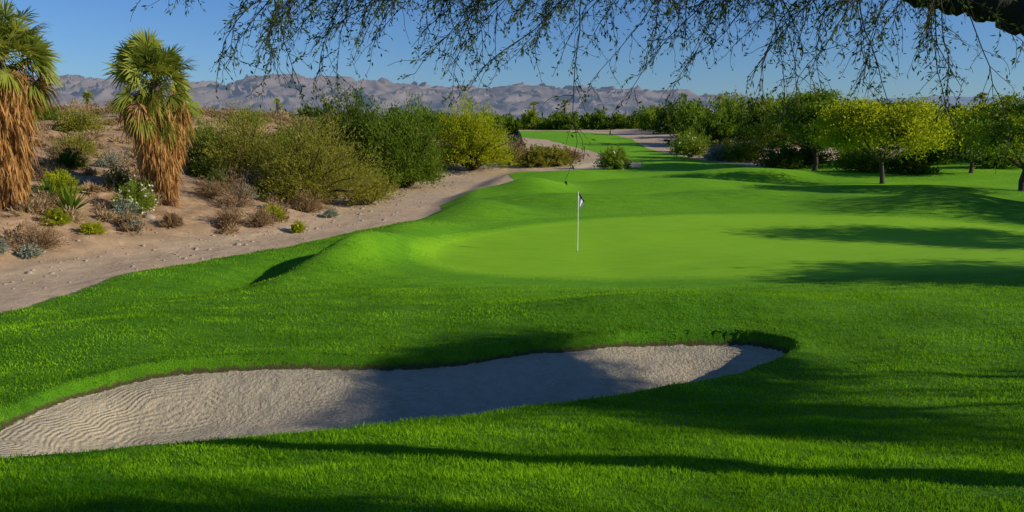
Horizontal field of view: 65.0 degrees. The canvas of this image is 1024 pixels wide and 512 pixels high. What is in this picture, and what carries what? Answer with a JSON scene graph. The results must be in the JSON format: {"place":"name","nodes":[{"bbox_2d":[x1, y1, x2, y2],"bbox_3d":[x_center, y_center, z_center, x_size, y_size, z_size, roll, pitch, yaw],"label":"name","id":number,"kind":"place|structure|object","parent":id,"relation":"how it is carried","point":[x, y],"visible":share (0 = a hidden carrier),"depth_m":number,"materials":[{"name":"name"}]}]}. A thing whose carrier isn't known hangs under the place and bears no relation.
{"place":"outdoors","nodes":[
{"label":"outdoors","id":0,"kind":"place"},
{"bbox_2d":[30,73,785,119],"bbox_3d":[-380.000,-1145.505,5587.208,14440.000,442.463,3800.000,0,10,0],"label":"mountain range","id":1,"kind":"structure","parent":0,"point":[514,100],"depth_m":5396.45,"materials":[{"name":"grey stone"}]},
{"bbox_2d":[0,111,1023,511],"bbox_3d":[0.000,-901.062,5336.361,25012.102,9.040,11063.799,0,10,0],"label":"ground","id":2,"kind":"structure","parent":0,"point":[656,217],"depth_m":16.93,"materials":[{"name":"green plant"}]},
{"bbox_2d":[0,239,11,254],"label":"sagebrush","id":3,"kind":"object","parent":2,"relation":"on","point":[2,248],"visible":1,"depth_m":30.86,"materials":[{"name":"grey plant"}]},
{"bbox_2d":[15,242,44,258],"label":"sagebrush","id":4,"kind":"object","parent":2,"relation":"on","point":[31,252],"visible":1,"depth_m":31.31,"materials":[{"name":"grey plant"}]},
{"bbox_2d":[0,0,64,211],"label":"fan palm tree","id":5,"kind":"object","parent":2,"relation":"on","point":[21,95],"visible":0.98,"depth_m":34.45,"materials":[{"name":"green plant"}]},
{"bbox_2d":[0,216,72,252],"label":"dry bush","id":6,"kind":"object","parent":2,"relation":"on","point":[37,238],"visible":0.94,"depth_m":32.24,"materials":[{"name":"brown plant"}]},
{"bbox_2d":[26,190,64,211],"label":"dry bush","id":7,"kind":"object","parent":2,"relation":"on","point":[44,194],"visible":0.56,"depth_m":35.93,"materials":[{"name":"brown plant"}]},
{"bbox_2d":[29,177,63,196],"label":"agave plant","id":8,"kind":"object","parent":2,"relation":"on","point":[47,187],"visible":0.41,"depth_m":37.29,"materials":[{"name":"green plant"}]},
{"bbox_2d":[34,100,62,119],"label":"desert bush","id":9,"kind":"object","parent":2,"relation":"on","point":[51,114],"visible":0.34,"depth_m":64.69,"materials":[{"name":"green plant"}]},
{"bbox_2d":[32,159,70,182],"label":"dry bush","id":10,"kind":"object","parent":2,"relation":"on","point":[37,168],"visible":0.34,"depth_m":40.72,"materials":[{"name":"brown plant"}]},
{"bbox_2d":[38,208,72,225],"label":"brittlebush","id":11,"kind":"object","parent":2,"relation":"on","point":[55,217],"visible":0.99,"depth_m":34.64,"materials":[{"name":"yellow plant"}]},
{"bbox_2d":[37,168,84,194],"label":"brittlebush","id":12,"kind":"object","parent":2,"relation":"on","point":[59,178],"visible":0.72,"depth_m":38.75,"materials":[{"name":"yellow plant"}]},
{"bbox_2d":[36,140,95,163],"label":"dry bush","id":13,"kind":"object","parent":2,"relation":"on","point":[51,153],"visible":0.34,"depth_m":45.37,"materials":[{"name":"brown plant"}]},
{"bbox_2d":[47,146,91,170],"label":"desert bush","id":14,"kind":"object","parent":2,"relation":"on","point":[68,159],"visible":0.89,"depth_m":44.01,"materials":[{"name":"green plant"}]},
{"bbox_2d":[44,180,95,210],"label":"agave plant","id":15,"kind":"object","parent":2,"relation":"on","point":[68,199],"visible":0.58,"depth_m":36.32,"materials":[{"name":"green plant"}]},
{"bbox_2d":[45,130,101,156],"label":"desert bush","id":16,"kind":"object","parent":2,"relation":"on","point":[87,147],"visible":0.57,"depth_m":49.36,"materials":[{"name":"green plant"}]},
{"bbox_2d":[47,132,108,151],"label":"dry bush","id":17,"kind":"object","parent":2,"relation":"on","point":[85,140],"visible":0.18,"depth_m":51.52,"materials":[{"name":"brown plant"}]},
{"bbox_2d":[48,106,115,132],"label":"creosote bush","id":18,"kind":"object","parent":2,"relation":"on","point":[70,123],"visible":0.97,"depth_m":61.57,"materials":[{"name":"green plant"}]},
{"bbox_2d":[79,90,94,104],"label":"fan palm tree","id":19,"kind":"object","parent":2,"relation":"on","point":[87,96],"visible":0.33,"depth_m":132.29,"materials":[{"name":"green plant"}]},
{"bbox_2d":[76,221,106,234],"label":"brittlebush","id":20,"kind":"object","parent":2,"relation":"on","point":[92,228],"visible":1,"depth_m":34.69,"materials":[{"name":"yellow plant"}]},
{"bbox_2d":[88,148,129,166],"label":"sagebrush","id":21,"kind":"object","parent":2,"relation":"on","point":[104,161],"visible":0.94,"depth_m":47.52,"materials":[{"name":"grey plant"}]},
{"bbox_2d":[97,96,125,115],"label":"desert bush","id":22,"kind":"object","parent":2,"relation":"on","point":[112,108],"visible":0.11,"depth_m":75.50,"materials":[{"name":"green plant"}]},
{"bbox_2d":[98,163,134,188],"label":"flowering shrub","id":23,"kind":"object","parent":2,"relation":"on","point":[115,178],"visible":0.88,"depth_m":41.21,"materials":[{"name":"green plant"}]},
{"bbox_2d":[109,196,138,215],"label":"sagebrush","id":24,"kind":"object","parent":2,"relation":"on","point":[119,210],"visible":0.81,"depth_m":38.01,"materials":[{"name":"grey plant"}]},
{"bbox_2d":[113,208,143,225],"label":"dry bush","id":25,"kind":"object","parent":2,"relation":"on","point":[121,219],"visible":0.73,"depth_m":36.71,"materials":[{"name":"brown plant"}]},
{"bbox_2d":[103,175,158,213],"bbox_3d":[-18.443,-2.961,38.890,2.237,1.900,2.551,0,10,0],"label":"flowering shrub","id":26,"kind":"object","parent":2,"relation":"on","point":[138,198],"visible":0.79,"depth_m":38.71,"materials":[{"name":"green plant"}]},
{"bbox_2d":[121,218,145,229],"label":"sagebrush","id":27,"kind":"object","parent":2,"relation":"on","point":[132,223],"visible":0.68,"depth_m":36.38,"materials":[{"name":"grey plant"}]},
{"bbox_2d":[102,26,207,207],"bbox_3d":[-17.845,-6.652,40.483,4.730,9.458,4.772,-4,10,-22],"label":"fan palm tree","id":28,"kind":"object","parent":2,"relation":"on","point":[156,125],"visible":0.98,"depth_m":39.75,"materials":[{"name":"green plant"}]},
{"bbox_2d":[159,210,185,227],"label":"dry bush","id":29,"kind":"object","parent":2,"relation":"on","point":[172,219],"visible":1,"depth_m":37.87,"materials":[{"name":"brown plant"}]},
{"bbox_2d":[182,156,223,178],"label":"desert bush","id":30,"kind":"object","parent":2,"relation":"on","point":[196,166],"visible":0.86,"depth_m":52.79,"materials":[{"name":"green plant"}]},
{"bbox_2d":[183,108,231,164],"bbox_3d":[-22.398,-8.689,58.086,5.068,4.649,4.792,8,12,39],"label":"desert broom bush","id":31,"kind":"object","parent":2,"relation":"on","point":[196,153],"visible":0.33,"depth_m":57.58,"materials":[{"name":"green plant"}]},
{"bbox_2d":[190,175,225,198],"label":"dry bush","id":32,"kind":"object","parent":2,"relation":"on","point":[205,190],"visible":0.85,"depth_m":44.28,"materials":[{"name":"brown plant"}]},
{"bbox_2d":[202,166,233,186],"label":"brittlebush","id":33,"kind":"object","parent":2,"relation":"on","point":[212,176],"visible":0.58,"depth_m":48.72,"materials":[{"name":"green plant"}]},
{"bbox_2d":[34,102,407,141],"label":"ridge bushes","id":34,"kind":"object","parent":2,"relation":"on","point":[53,104],"visible":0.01,"depth_m":63.76,"materials":[{"name":"green plant"}]},
{"bbox_2d":[2,101,445,244],"bbox_3d":[-36.420,-9.817,68.379,55.575,8.277,89.635,1,10,7],"label":"desert scrub","id":35,"kind":"object","parent":2,"relation":"on","point":[134,172],"visible":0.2,"depth_m":48.29,"materials":[{"name":"green plant"}]},
{"bbox_2d":[6,97,445,222],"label":"dry grass clumps","id":36,"kind":"object","parent":2,"relation":"on","point":[89,187],"visible":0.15,"depth_m":53.24,"materials":[{"name":"brown plant"}]},
{"bbox_2d":[213,200,252,229],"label":"dry bush","id":37,"kind":"object","parent":2,"relation":"on","point":[234,216],"visible":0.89,"depth_m":39.77,"materials":[{"name":"brown plant"}]},
{"bbox_2d":[210,165,264,206],"bbox_3d":[-14.954,-3.872,43.566,3.122,2.573,2.831,0,10,0],"label":"dry bush","id":38,"kind":"object","parent":2,"relation":"on","point":[240,194],"visible":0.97,"depth_m":43.48,"materials":[{"name":"brown plant"}]},
{"bbox_2d":[186,93,293,180],"bbox_3d":[-18.499,-8.012,54.759,8.082,6.177,8.229,3,10,17],"label":"desert broom bush","id":39,"kind":"object","parent":2,"relation":"on","point":[228,149],"visible":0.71,"depth_m":54.39,"materials":[{"name":"green plant"}]},
{"bbox_2d":[2,169,478,288],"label":"stones","id":40,"kind":"object","parent":2,"relation":"on","point":[150,216],"visible":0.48,"depth_m":38.37,"materials":[{"name":"beige stone"}]},
{"bbox_2d":[230,184,257,197],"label":"sagebrush","id":41,"kind":"object","parent":2,"relation":"on","point":[246,189],"visible":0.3,"depth_m":47.02,"materials":[{"name":"grey plant"}]},
{"bbox_2d":[225,102,271,125],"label":"desert bush","id":42,"kind":"object","parent":2,"relation":"on","point":[251,115],"visible":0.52,"depth_m":84.48,"materials":[{"name":"green plant"}]},
{"bbox_2d":[238,168,263,189],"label":"sagebrush","id":43,"kind":"object","parent":2,"relation":"on","point":[249,180],"visible":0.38,"depth_m":52.45,"materials":[{"name":"grey plant"}]},
{"bbox_2d":[247,207,280,227],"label":"dry bush","id":44,"kind":"object","parent":2,"relation":"on","point":[260,217],"visible":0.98,"depth_m":41.07,"materials":[{"name":"brown plant"}]},
{"bbox_2d":[256,182,276,195],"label":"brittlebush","id":45,"kind":"object","parent":2,"relation":"on","point":[262,187],"visible":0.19,"depth_m":50.00,"materials":[{"name":"green plant"}]},
{"bbox_2d":[259,203,286,220],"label":"brittlebush","id":46,"kind":"object","parent":2,"relation":"on","point":[273,209],"visible":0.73,"depth_m":42.56,"materials":[{"name":"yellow plant"}]},
{"bbox_2d":[272,98,283,113],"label":"fan palm tree","id":47,"kind":"object","parent":2,"relation":"on","point":[278,103],"visible":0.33,"depth_m":147.24,"materials":[{"name":"green plant"}]},
{"bbox_2d":[235,123,322,170],"bbox_3d":[-17.389,-7.907,60.770,7.729,4.348,7.739,0,10,0],"label":"desert broom bush","id":48,"kind":"object","parent":2,"relation":"on","point":[284,136],"visible":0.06,"depth_m":59.59,"materials":[{"name":"green plant"}]},
{"bbox_2d":[283,104,313,135],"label":"desert bush","id":49,"kind":"object","parent":2,"relation":"on","point":[293,122],"visible":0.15,"depth_m":79.13,"materials":[{"name":"green plant"}]},
{"bbox_2d":[290,219,307,233],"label":"brittlebush","id":50,"kind":"object","parent":2,"relation":"on","point":[297,226],"visible":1,"depth_m":40.59,"materials":[{"name":"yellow plant"}]},
{"bbox_2d":[283,185,324,212],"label":"dry bush","id":51,"kind":"object","parent":2,"relation":"on","point":[302,207],"visible":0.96,"depth_m":47.48,"materials":[{"name":"brown plant"}]},
{"bbox_2d":[243,107,403,208],"bbox_3d":[-12.481,-6.321,51.419,10.794,6.686,11.635,0,10,0],"label":"creosote bush","id":52,"kind":"object","parent":2,"relation":"on","point":[304,168],"visible":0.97,"depth_m":50.01,"materials":[{"name":"green plant"}]},
{"bbox_2d":[321,103,331,119],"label":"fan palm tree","id":53,"kind":"object","parent":2,"relation":"on","point":[325,109],"visible":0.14,"depth_m":147.48,"materials":[{"name":"green plant"}]},
{"bbox_2d":[321,206,339,217],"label":"sagebrush","id":54,"kind":"object","parent":2,"relation":"on","point":[330,213],"visible":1,"depth_m":46.10,"materials":[{"name":"grey plant"}]},
{"bbox_2d":[290,76,386,166],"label":"palo verde shrub","id":55,"kind":"object","parent":2,"relation":"on","point":[351,113],"visible":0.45,"depth_m":71.53,"materials":[{"name":"green plant"}]},
{"bbox_2d":[340,164,407,206],"bbox_3d":[-9.451,-4.899,54.837,4.682,2.986,4.786,-8,12,-38],"label":"creosote bush","id":56,"kind":"object","parent":2,"relation":"on","point":[366,199],"visible":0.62,"depth_m":54.65,"materials":[{"name":"green plant"}]},
{"bbox_2d":[351,86,453,188],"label":"palo verde shrub","id":57,"kind":"object","parent":2,"relation":"on","point":[413,153],"visible":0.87,"depth_m":68.76,"materials":[{"name":"green plant"}]},
{"bbox_2d":[429,91,522,169],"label":"palo verde shrub","id":58,"kind":"object","parent":2,"relation":"on","point":[471,144],"visible":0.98,"depth_m":83.77,"materials":[{"name":"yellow plant"}]},
{"bbox_2d":[0,220,1023,511],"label":"grass","id":59,"kind":"structure","parent":2,"relation":"on","point":[294,476],"depth_m":7.77,"materials":[{"name":"green plant"}]},
{"bbox_2d":[498,135,529,164],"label":"desert bush","id":60,"kind":"object","parent":2,"relation":"on","point":[520,149],"visible":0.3,"depth_m":91.42,"materials":[{"name":"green plant"}]},
{"bbox_2d":[517,144,549,167],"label":"desert bush","id":61,"kind":"object","parent":2,"relation":"on","point":[536,156],"visible":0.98,"depth_m":87.76,"materials":[{"name":"green plant"}]},
{"bbox_2d":[529,101,538,111],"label":"fan palm tree","id":62,"kind":"object","parent":2,"relation":"on","point":[533,103],"visible":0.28,"depth_m":294.79,"materials":[{"name":"green plant"}]},
{"bbox_2d":[436,103,653,134],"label":"distant trees","id":63,"kind":"object","parent":2,"relation":"on","point":[598,119],"visible":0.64,"depth_m":262.74,"materials":[{"name":"green plant"}]},
{"bbox_2d":[544,144,576,166],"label":"desert bush","id":64,"kind":"object","parent":2,"relation":"on","point":[558,156],"visible":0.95,"depth_m":88.75,"materials":[{"name":"green plant"}]},
{"bbox_2d":[559,99,568,114],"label":"fan palm tree","id":65,"kind":"object","parent":2,"relation":"on","point":[564,108],"visible":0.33,"depth_m":304.61,"materials":[{"name":"green plant"}]},
{"bbox_2d":[560,147,585,159],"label":"desert bush","id":66,"kind":"object","parent":2,"relation":"on","point":[577,155],"visible":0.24,"depth_m":101.56,"materials":[{"name":"brown plant"}]},
{"bbox_2d":[130,0,1023,184],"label":"overhanging mesquite tree","id":67,"kind":"object","parent":2,"relation":"on","point":[1007,16],"visible":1,"depth_m":5.30,"materials":[{"name":"green plant"}]},
{"bbox_2d":[576,192,583,251],"bbox_3d":[2.510,-1.210,29.512,0.289,2.320,0.108,0,10,0],"label":"golf flagstick","id":68,"kind":"object","parent":2,"relation":"on","point":[580,201],"visible":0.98,"depth_m":29.41,"materials":[{"name":"white paint"}]},
{"bbox_2d":[268,88,949,146],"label":"distant trees","id":69,"kind":"object","parent":2,"relation":"on","point":[717,117],"visible":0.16,"depth_m":139.96,"materials":[{"name":"green plant"}]},
{"bbox_2d":[593,145,631,169],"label":"round flowering bush","id":70,"kind":"object","parent":2,"relation":"on","point":[611,158],"visible":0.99,"depth_m":82.88,"materials":[{"name":"green plant"}]},
{"bbox_2d":[273,93,977,145],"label":"distant trees","id":71,"kind":"object","parent":2,"relation":"on","point":[666,117],"visible":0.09,"depth_m":149.19,"materials":[{"name":"green plant"}]},
{"bbox_2d":[361,86,955,140],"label":"distant trees","id":72,"kind":"object","parent":2,"relation":"on","point":[645,121],"visible":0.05,"depth_m":218.80,"materials":[{"name":"green plant"}]},
{"bbox_2d":[667,130,709,157],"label":"desert bush","id":73,"kind":"object","parent":2,"relation":"on","point":[685,149],"visible":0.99,"depth_m":106.34,"materials":[{"name":"green plant"}]},
{"bbox_2d":[674,125,712,150],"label":"desert bush","id":74,"kind":"object","parent":2,"relation":"on","point":[701,136],"visible":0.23,"depth_m":119.82,"materials":[{"name":"green plant"}]},
{"bbox_2d":[701,143,735,160],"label":"desert bush","id":75,"kind":"object","parent":2,"relation":"on","point":[716,152],"visible":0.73,"depth_m":97.57,"materials":[{"name":"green plant"}]},
{"bbox_2d":[715,94,723,110],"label":"fan palm tree","id":76,"kind":"object","parent":2,"relation":"on","point":[719,98],"visible":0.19,"depth_m":255.02,"materials":[{"name":"green plant"}]},
{"bbox_2d":[708,138,733,151],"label":"desert bush","id":77,"kind":"object","parent":2,"relation":"on","point":[723,141],"visible":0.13,"depth_m":103.13,"materials":[{"name":"green plant"}]},
{"bbox_2d":[713,140,763,162],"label":"desert bush","id":78,"kind":"object","parent":2,"relation":"on","point":[742,152],"visible":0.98,"depth_m":95.43,"materials":[{"name":"green plant"}]},
{"bbox_2d":[733,136,767,159],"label":"desert bush","id":79,"kind":"object","parent":2,"relation":"on","point":[754,144],"visible":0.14,"depth_m":99.36,"materials":[{"name":"green plant"}]},
{"bbox_2d":[752,140,808,168],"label":"hedge bush","id":80,"kind":"object","parent":2,"relation":"on","point":[785,157],"visible":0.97,"depth_m":82.73,"materials":[{"name":"green plant"}]},
{"bbox_2d":[729,89,843,148],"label":"mesquite tree","id":81,"kind":"object","parent":2,"relation":"on","point":[750,130],"visible":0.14,"depth_m":95.36,"materials":[{"name":"green plant"}]},
{"bbox_2d":[745,85,862,170],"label":"mesquite tree","id":82,"kind":"object","parent":2,"relation":"on","point":[802,131],"visible":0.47,"depth_m":77.46,"materials":[{"name":"green plant"}]},
{"bbox_2d":[778,142,835,166],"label":"hedge bush","id":83,"kind":"object","parent":2,"relation":"on","point":[807,151],"visible":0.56,"depth_m":86.31,"materials":[{"name":"green plant"}]},
{"bbox_2d":[826,143,890,172],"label":"hedge bush","id":84,"kind":"object","parent":2,"relation":"on","point":[861,161],"visible":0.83,"depth_m":74.84,"materials":[{"name":"green plant"}]},
{"bbox_2d":[827,141,892,161],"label":"hedge bush","id":85,"kind":"object","parent":2,"relation":"on","point":[878,148],"visible":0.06,"depth_m":89.06,"materials":[{"name":"green plant"}]},
{"bbox_2d":[803,93,973,183],"bbox_3d":[29.695,-9.557,64.460,12.614,7.745,12.679,-9,13,-43],"label":"palo verde tree","id":86,"kind":"object","parent":2,"relation":"on","point":[847,124],"visible":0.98,"depth_m":62.06,"materials":[{"name":"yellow plant"}]},
{"bbox_2d":[857,93,948,165],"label":"mesquite tree","id":87,"kind":"object","parent":2,"relation":"on","point":[893,103],"visible":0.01,"depth_m":81.44,"materials":[{"name":"green plant"}]},
{"bbox_2d":[884,153,940,175],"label":"hedge bush","id":88,"kind":"object","parent":2,"relation":"on","point":[912,166],"visible":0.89,"depth_m":72.75,"materials":[{"name":"green plant"}]},
{"bbox_2d":[892,139,960,164],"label":"hedge bush","id":89,"kind":"object","parent":2,"relation":"on","point":[932,158],"visible":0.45,"depth_m":82.19,"materials":[{"name":"green plant"}]},
{"bbox_2d":[907,142,981,159],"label":"hedge bush","id":90,"kind":"object","parent":2,"relation":"on","point":[957,154],"visible":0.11,"depth_m":87.58,"materials":[{"name":"green plant"}]},
{"bbox_2d":[931,98,1012,172],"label":"palo verde tree","id":91,"kind":"object","parent":2,"relation":"on","point":[971,170],"visible":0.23,"depth_m":70.83,"materials":[{"name":"green plant"}]},
{"bbox_2d":[928,86,1023,190],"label":"mesquite tree","id":92,"kind":"object","parent":2,"relation":"on","point":[995,142],"visible":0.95,"depth_m":53.13,"materials":[{"name":"green plant"}]},
{"bbox_2d":[973,92,989,105],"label":"fan palm tree","id":93,"kind":"object","parent":2,"relation":"on","point":[982,95],"visible":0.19,"depth_m":201.35,"materials":[{"name":"green plant"}]},
{"bbox_2d":[962,150,1023,168],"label":"hedge bush","id":94,"kind":"object","parent":2,"relation":"on","point":[996,162],"visible":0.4,"depth_m":74.61,"materials":[{"name":"green plant"}]},
{"bbox_2d":[1,0,1023,101],"label":"sky","id":95,"kind":"structure","parent":0,"point":[85,33],"materials":[{"name":"blue"}]},
{"bbox_2d":[832,95,1023,110],"bbox_3d":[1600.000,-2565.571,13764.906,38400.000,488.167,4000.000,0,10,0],"label":"distant mountain range","id":96,"kind":"structure","parent":0,"point":[964,100],"depth_m":14133.41,"materials":[{"name":"grey stone"}]}
]}

